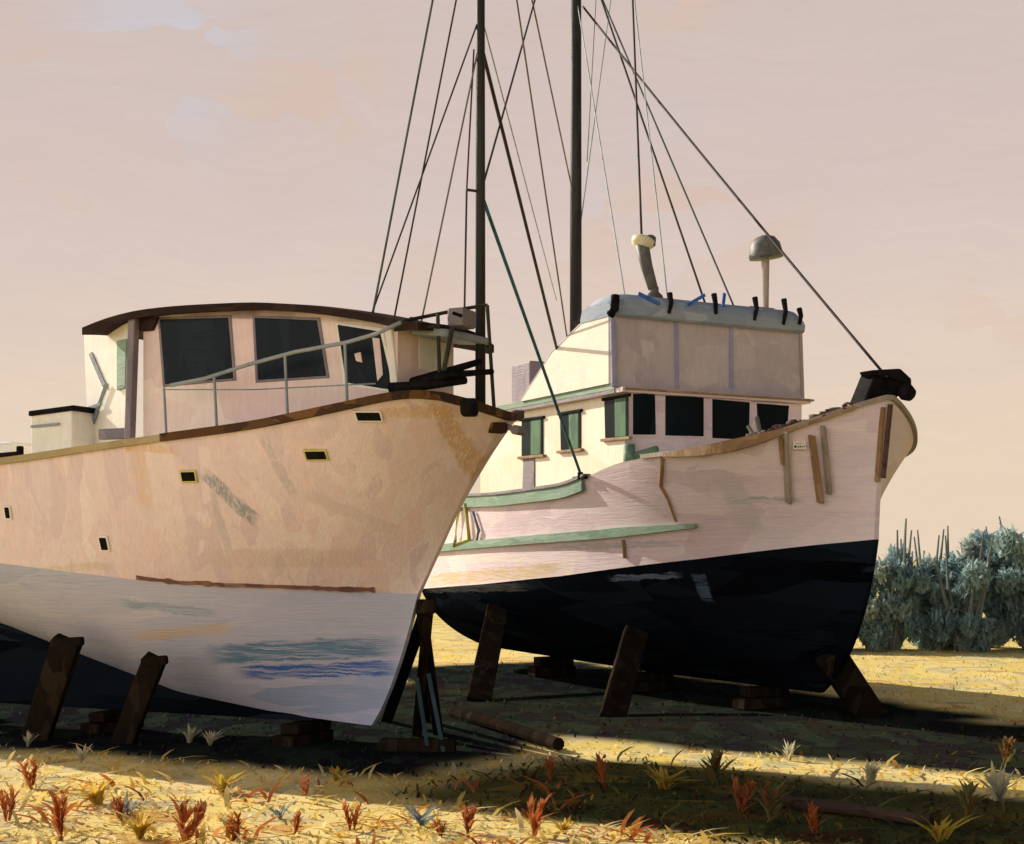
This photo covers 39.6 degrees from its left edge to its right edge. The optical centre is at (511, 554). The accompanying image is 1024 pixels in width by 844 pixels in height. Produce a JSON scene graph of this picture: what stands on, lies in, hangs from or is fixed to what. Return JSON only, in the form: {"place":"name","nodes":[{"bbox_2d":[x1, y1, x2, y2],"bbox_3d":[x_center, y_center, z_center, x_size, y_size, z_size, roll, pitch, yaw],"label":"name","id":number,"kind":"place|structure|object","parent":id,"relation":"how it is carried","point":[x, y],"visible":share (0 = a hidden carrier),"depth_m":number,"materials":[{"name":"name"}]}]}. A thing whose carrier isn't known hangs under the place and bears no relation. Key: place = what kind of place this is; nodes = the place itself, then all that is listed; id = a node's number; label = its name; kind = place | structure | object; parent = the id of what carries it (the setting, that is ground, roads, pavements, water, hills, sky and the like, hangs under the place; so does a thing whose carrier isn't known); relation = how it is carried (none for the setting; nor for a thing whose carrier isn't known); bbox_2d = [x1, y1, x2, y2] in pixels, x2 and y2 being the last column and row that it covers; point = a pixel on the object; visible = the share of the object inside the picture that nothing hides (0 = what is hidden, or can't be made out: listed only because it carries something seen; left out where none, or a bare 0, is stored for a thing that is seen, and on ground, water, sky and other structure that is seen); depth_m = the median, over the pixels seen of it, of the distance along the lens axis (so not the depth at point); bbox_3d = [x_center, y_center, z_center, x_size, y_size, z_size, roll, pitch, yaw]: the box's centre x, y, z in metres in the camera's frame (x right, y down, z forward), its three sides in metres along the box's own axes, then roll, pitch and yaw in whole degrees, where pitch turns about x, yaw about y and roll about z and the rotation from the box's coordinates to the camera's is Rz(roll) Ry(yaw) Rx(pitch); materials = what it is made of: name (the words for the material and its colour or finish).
{"place":"outdoors","nodes":[
{"label":"outdoors","id":0,"kind":"place"},
{"bbox_2d":[0,560,1023,843],"bbox_3d":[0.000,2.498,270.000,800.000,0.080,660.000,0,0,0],"label":"ground","id":1,"kind":"structure","parent":0,"point":[446,638],"depth_m":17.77,"materials":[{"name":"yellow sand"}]},
{"bbox_2d":[0,785,20,821],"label":"dock weed","id":2,"kind":"object","parent":1,"relation":"on","point":[7,805],"visible":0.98,"depth_m":13.21,"materials":[{"name":"red plant"}]},
{"bbox_2d":[12,758,42,788],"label":"dock weed","id":3,"kind":"object","parent":1,"relation":"on","point":[30,777],"visible":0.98,"depth_m":15.15,"materials":[{"name":"red plant"}]},
{"bbox_2d":[24,730,39,746],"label":"pale tuft","id":4,"kind":"object","parent":1,"relation":"on","point":[28,739],"visible":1,"depth_m":18.43,"materials":[{"name":"beige plant"}]},
{"bbox_2d":[20,633,84,740],"bbox_3d":[-6.120,1.836,18.899,1.083,1.588,0.355,0,0,35],"label":"timber prop","id":5,"kind":"object","parent":1,"relation":"on","point":[58,669],"visible":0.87,"depth_m":18.79,"materials":[{"name":"brown wood"}]},
{"bbox_2d":[39,790,73,840],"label":"dock weed","id":6,"kind":"object","parent":1,"relation":"on","point":[60,806],"visible":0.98,"depth_m":12.40,"materials":[{"name":"brown plant"}]},
{"bbox_2d":[72,744,93,762],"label":"pale tuft","id":7,"kind":"object","parent":1,"relation":"on","point":[80,753],"visible":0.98,"depth_m":17.00,"materials":[{"name":"beige plant"}]},
{"bbox_2d":[68,777,132,804],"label":"golden weed","id":8,"kind":"object","parent":1,"relation":"on","point":[96,792],"visible":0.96,"depth_m":14.09,"materials":[{"name":"yellow plant"}]},
{"bbox_2d":[80,709,143,734],"bbox_3d":[-5.649,2.349,20.120,0.340,0.282,0.950,0,0,25],"label":"keel block","id":9,"kind":"object","parent":1,"relation":"on","point":[103,722],"depth_m":19.77,"materials":[{"name":"brown wood"}]},
{"bbox_2d":[110,796,126,819],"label":"dock weed","id":10,"kind":"object","parent":1,"relation":"on","point":[120,804],"visible":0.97,"depth_m":13.33,"materials":[{"name":"brown plant"}]},
{"bbox_2d":[110,790,149,814],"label":"grey weed","id":11,"kind":"object","parent":1,"relation":"on","point":[126,804],"visible":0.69,"depth_m":13.66,"materials":[{"name":"grey plant"}]},
{"bbox_2d":[103,802,163,840],"bbox_3d":[-3.285,2.351,12.504,0.506,0.369,0.615,-2,0,-3],"label":"golden weed","id":12,"kind":"object","parent":1,"relation":"on","point":[140,825],"visible":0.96,"depth_m":12.44,"materials":[{"name":"yellow plant"}]},
{"bbox_2d":[110,651,167,743],"bbox_3d":[-4.851,1.940,18.461,1.127,1.388,0.326,0,0,45],"label":"timber prop","id":13,"kind":"object","parent":1,"relation":"on","point":[147,678],"visible":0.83,"depth_m":18.34,"materials":[{"name":"brown wood"}]},
{"bbox_2d":[168,793,206,842],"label":"dock weed","id":14,"kind":"object","parent":1,"relation":"on","point":[198,810],"visible":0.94,"depth_m":12.31,"materials":[{"name":"brown plant"}]},
{"bbox_2d":[178,723,202,742],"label":"pale tuft","id":15,"kind":"object","parent":1,"relation":"on","point":[189,736],"visible":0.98,"depth_m":18.74,"materials":[{"name":"beige plant"}]},
{"bbox_2d":[198,729,225,745],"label":"pale tuft","id":16,"kind":"object","parent":1,"relation":"on","point":[211,738],"visible":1,"depth_m":18.40,"materials":[{"name":"beige plant"}]},
{"bbox_2d":[203,768,249,793],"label":"golden weed","id":17,"kind":"object","parent":1,"relation":"on","point":[221,782],"visible":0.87,"depth_m":14.88,"materials":[{"name":"yellow plant"}]},
{"bbox_2d":[224,810,245,840],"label":"dock weed","id":18,"kind":"object","parent":1,"relation":"on","point":[236,825],"visible":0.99,"depth_m":12.45,"materials":[{"name":"red plant"}]},
{"bbox_2d":[264,798,298,818],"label":"grey weed","id":19,"kind":"object","parent":1,"relation":"on","point":[276,812],"visible":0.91,"depth_m":13.53,"materials":[{"name":"grey plant"}]},
{"bbox_2d":[290,810,303,832],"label":"dock weed","id":20,"kind":"object","parent":1,"relation":"on","point":[296,819],"visible":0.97,"depth_m":12.81,"materials":[{"name":"brown plant"}]},
{"bbox_2d":[273,719,332,746],"bbox_3d":[-2.749,2.349,18.768,0.340,0.282,0.950,0,0,25],"label":"keel block","id":21,"kind":"object","parent":1,"relation":"on","point":[297,733],"depth_m":18.50,"materials":[{"name":"brown wood"}]},
{"bbox_2d":[0,0,526,724],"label":"trawler boat","id":22,"kind":"object","parent":21,"relation":"on","point":[258,518],"visible":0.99,"depth_m":17.96,"materials":[{"name":"beige paint"}]},
{"bbox_2d":[485,29,556,299],"bbox_3d":[0.245,-5.893,22.975,0.020,1.692,10.690,0,0,7],"label":"rigging line","id":23,"kind":"object","parent":22,"relation":"attached to","point":[518,155],"visible":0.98,"depth_m":21.59,"materials":[{"name":"black fabric"}]},
{"bbox_2d":[485,54,557,349],"bbox_3d":[0.201,-4.970,21.336,0.052,2.822,7.445,0,0,9],"label":"rigging line","id":24,"kind":"object","parent":22,"relation":"attached to","point":[517,190],"visible":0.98,"depth_m":20.62,"materials":[{"name":"black fabric"}]},
{"bbox_2d":[485,200,580,472],"bbox_3d":[0.375,-2.931,20.740,0.052,3.187,6.351,0,0,14],"label":"rigging line","id":25,"kind":"object","parent":22,"relation":"attached to","point":[488,214],"visible":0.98,"depth_m":20.19,"materials":[{"name":"fabric"}]},
{"bbox_2d":[516,0,567,336],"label":"rigging line","id":26,"kind":"object","parent":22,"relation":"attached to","point":[540,162],"visible":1,"depth_m":21.98,"materials":[{"name":"black fabric"}]},
{"bbox_2d":[295,774,311,797],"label":"dock weed","id":27,"kind":"object","parent":1,"relation":"on","point":[305,789],"visible":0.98,"depth_m":14.59,"materials":[{"name":"red plant"}]},
{"bbox_2d":[324,765,351,780],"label":"golden weed","id":28,"kind":"object","parent":1,"relation":"on","point":[337,771],"visible":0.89,"depth_m":15.72,"materials":[{"name":"yellow plant"}]},
{"bbox_2d":[339,800,363,830],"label":"dock weed","id":29,"kind":"object","parent":1,"relation":"on","point":[355,816],"visible":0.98,"depth_m":12.92,"materials":[{"name":"brown plant"}]},
{"bbox_2d":[379,599,455,752],"bbox_3d":[-1.330,1.582,19.453,0.956,2.024,3.759,0,0,-5],"label":"bow stand","id":30,"kind":"object","parent":1,"relation":"on","point":[427,705],"visible":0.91,"depth_m":18.41,"materials":[{"name":"black paint"}]},
{"bbox_2d":[399,803,441,825],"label":"grey weed","id":31,"kind":"object","parent":1,"relation":"on","point":[420,819],"visible":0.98,"depth_m":13.24,"materials":[{"name":"grey plant"}]},
{"bbox_2d":[431,819,447,836],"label":"dock weed","id":32,"kind":"object","parent":1,"relation":"on","point":[441,829],"visible":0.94,"depth_m":12.68,"materials":[{"name":"red plant"}]},
{"bbox_2d":[451,803,483,833],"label":"dock weed","id":33,"kind":"object","parent":1,"relation":"on","point":[469,820],"visible":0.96,"depth_m":12.86,"materials":[{"name":"brown plant"}]},
{"bbox_2d":[466,604,507,701],"bbox_3d":[-0.431,1.811,25.861,0.445,1.716,3.376,0,0,5],"label":"timber prop","id":34,"kind":"object","parent":1,"relation":"on","point":[482,681],"visible":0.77,"depth_m":25.60,"materials":[{"name":"brown wood"}]},
{"bbox_2d":[448,707,563,750],"bbox_3d":[-0.149,2.414,19.911,0.192,0.206,3.882,0,0,-22],"label":"fallen log","id":35,"kind":"object","parent":1,"relation":"on","point":[516,730],"visible":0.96,"depth_m":19.53,"materials":[{"name":"wood"}]},
{"bbox_2d":[527,792,552,836],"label":"dock weed","id":36,"kind":"object","parent":1,"relation":"on","point":[534,820],"visible":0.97,"depth_m":12.69,"materials":[{"name":"brown plant"}]},
{"bbox_2d":[543,756,559,779],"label":"dock weed","id":37,"kind":"object","parent":1,"relation":"on","point":[549,765],"visible":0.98,"depth_m":15.57,"materials":[{"name":"red plant"}]},
{"bbox_2d":[528,656,575,676],"bbox_3d":[0.819,2.294,29.153,0.950,0.393,0.340,0,0,-28],"label":"keel block","id":38,"kind":"object","parent":1,"relation":"on","point":[548,666],"depth_m":29.00,"materials":[{"name":"brown wood"}]},
{"bbox_2d":[548,815,580,833],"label":"golden weed","id":39,"kind":"object","parent":1,"relation":"on","point":[565,826],"visible":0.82,"depth_m":12.81,"materials":[{"name":"yellow plant"}]},
{"bbox_2d":[591,753,611,788],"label":"dock weed","id":40,"kind":"object","parent":1,"relation":"on","point":[601,767],"visible":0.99,"depth_m":14.99,"materials":[{"name":"red plant"}]},
{"bbox_2d":[598,625,647,716],"bbox_3d":[1.779,1.925,22.623,0.431,1.528,2.086,0,0,16],"label":"timber prop","id":41,"kind":"object","parent":1,"relation":"on","point":[618,694],"visible":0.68,"depth_m":22.51,"materials":[{"name":"brown wood"}]},
{"bbox_2d":[633,671,675,691],"bbox_3d":[2.509,2.318,25.974,0.950,0.344,0.340,0,0,-28],"label":"keel block","id":42,"kind":"object","parent":1,"relation":"on","point":[646,681],"depth_m":25.83,"materials":[{"name":"brown wood"}]},
{"bbox_2d":[422,0,917,692],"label":"fishing boat","id":43,"kind":"object","parent":42,"relation":"on","point":[710,510],"visible":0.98,"depth_m":23.65,"materials":[{"name":"white paint"}]},
{"bbox_2d":[485,0,535,179],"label":"rigging line","id":44,"kind":"object","parent":43,"relation":"attached to","point":[499,125],"visible":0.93,"depth_m":19.84,"materials":[{"name":"black fabric"}]},
{"bbox_2d":[531,0,572,190],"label":"rigging line","id":45,"kind":"object","parent":43,"relation":"attached to","point":[551,93],"visible":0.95,"depth_m":24.83,"materials":[{"name":"black fabric"}]},
{"bbox_2d":[644,766,695,789],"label":"golden weed","id":46,"kind":"object","parent":1,"relation":"on","point":[661,776],"visible":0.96,"depth_m":14.97,"materials":[{"name":"yellow plant"}]},
{"bbox_2d":[698,746,735,785],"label":"olive weed","id":47,"kind":"object","parent":1,"relation":"on","point":[714,761],"visible":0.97,"depth_m":15.23,"materials":[{"name":"green plant"}]},
{"bbox_2d":[731,773,760,812],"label":"dock weed","id":48,"kind":"object","parent":1,"relation":"on","point":[746,795],"visible":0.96,"depth_m":13.70,"materials":[{"name":"red plant"}]},
{"bbox_2d":[733,685,791,709],"bbox_3d":[4.059,2.313,23.061,0.950,0.354,0.340,0,0,-28],"label":"keel block","id":49,"kind":"object","parent":1,"relation":"on","point":[757,697],"depth_m":22.90,"materials":[{"name":"brown wood"}]},
{"bbox_2d":[747,777,791,821],"bbox_3d":[2.391,2.290,13.255,0.429,0.444,0.387,2,3,38],"label":"olive weed","id":50,"kind":"object","parent":1,"relation":"on","point":[771,807],"visible":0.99,"depth_m":13.24,"materials":[{"name":"green plant"}]},
{"bbox_2d":[775,740,799,760],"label":"pale tuft","id":51,"kind":"object","parent":1,"relation":"on","point":[788,751],"visible":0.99,"depth_m":17.19,"materials":[{"name":"beige plant"}]},
{"bbox_2d":[802,800,827,833],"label":"dock weed","id":52,"kind":"object","parent":1,"relation":"on","point":[812,823],"visible":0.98,"depth_m":12.63,"materials":[{"name":"brown plant"}]},
{"bbox_2d":[761,794,933,825],"bbox_3d":[3.169,2.436,13.572,1.741,0.149,0.134,0,0,40],"label":"fallen pole","id":53,"kind":"object","parent":1,"relation":"on","point":[844,808],"visible":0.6,"depth_m":13.44,"materials":[{"name":"brown wood"}]},
{"bbox_2d":[815,654,885,716],"bbox_3d":[5.202,2.025,21.818,1.404,1.385,0.408,0,0,-40],"label":"timber prop","id":54,"kind":"object","parent":1,"relation":"on","point":[854,691],"visible":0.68,"depth_m":21.71,"materials":[{"name":"brown wood"}]},
{"bbox_2d":[859,577,879,640],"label":"shrub","id":55,"kind":"object","parent":1,"relation":"on","point":[874,584],"visible":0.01,"depth_m":36.74,"materials":[{"name":"green plant"}]},
{"bbox_2d":[862,758,882,782],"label":"pale tuft","id":56,"kind":"object","parent":1,"relation":"on","point":[871,771],"visible":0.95,"depth_m":15.51,"materials":[{"name":"beige plant"}]},
{"bbox_2d":[857,518,936,650],"bbox_3d":[9.792,0.810,37.026,2.411,3.446,2.202,0,0,0],"label":"shrub","id":57,"kind":"object","parent":1,"relation":"on","point":[891,621],"visible":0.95,"depth_m":36.47,"materials":[{"name":"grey plant"}]},
{"bbox_2d":[893,526,973,647],"bbox_3d":[11.177,0.892,38.186,2.670,3.297,2.100,0,0,0],"label":"shrub","id":58,"kind":"object","parent":1,"relation":"on","point":[955,564],"visible":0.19,"depth_m":37.82,"materials":[{"name":"green plant"}]},
{"bbox_2d":[901,813,985,841],"bbox_3d":[3.835,2.372,12.363,0.661,0.288,0.650,16,-23,-40],"label":"golden weed","id":59,"kind":"object","parent":1,"relation":"on","point":[942,831],"visible":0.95,"depth_m":12.42,"materials":[{"name":"yellow plant"}]},
{"bbox_2d":[914,534,1008,651],"bbox_3d":[11.596,0.999,36.751,2.606,3.057,2.204,0,0,0],"label":"shrub","id":60,"kind":"object","parent":1,"relation":"on","point":[955,617],"visible":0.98,"depth_m":36.45,"materials":[{"name":"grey plant"}]},
{"bbox_2d":[951,779,993,824],"bbox_3d":[4.240,2.315,13.222,0.360,0.453,0.600,0,0,-4],"label":"olive weed","id":61,"kind":"object","parent":1,"relation":"on","point":[966,800],"visible":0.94,"depth_m":13.19,"materials":[{"name":"green plant"}]},
{"bbox_2d":[958,527,1023,647],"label":"shrub","id":62,"kind":"object","parent":1,"relation":"on","point":[975,538],"visible":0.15,"depth_m":37.90,"materials":[{"name":"green plant"}]},
{"bbox_2d":[972,761,1017,801],"bbox_3d":[4.939,2.296,14.287,0.533,0.483,0.598,0,0,25],"label":"pale tuft","id":63,"kind":"object","parent":1,"relation":"on","point":[999,783],"visible":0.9,"depth_m":14.31,"materials":[{"name":"grey plant"}]},
{"bbox_2d":[976,516,1023,649],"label":"shrub","id":64,"kind":"object","parent":1,"relation":"on","point":[1008,547],"visible":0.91,"depth_m":36.96,"materials":[{"name":"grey plant"}]},
{"bbox_2d":[993,735,1017,767],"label":"weed","id":65,"kind":"object","parent":1,"relation":"on","point":[1007,753],"visible":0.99,"depth_m":16.61,"materials":[{"name":"orange plant"}]},
{"bbox_2d":[0,0,1023,559],"label":"sky","id":66,"kind":"structure","parent":0,"point":[154,153],"materials":[{"name":"pink"}]}
]}

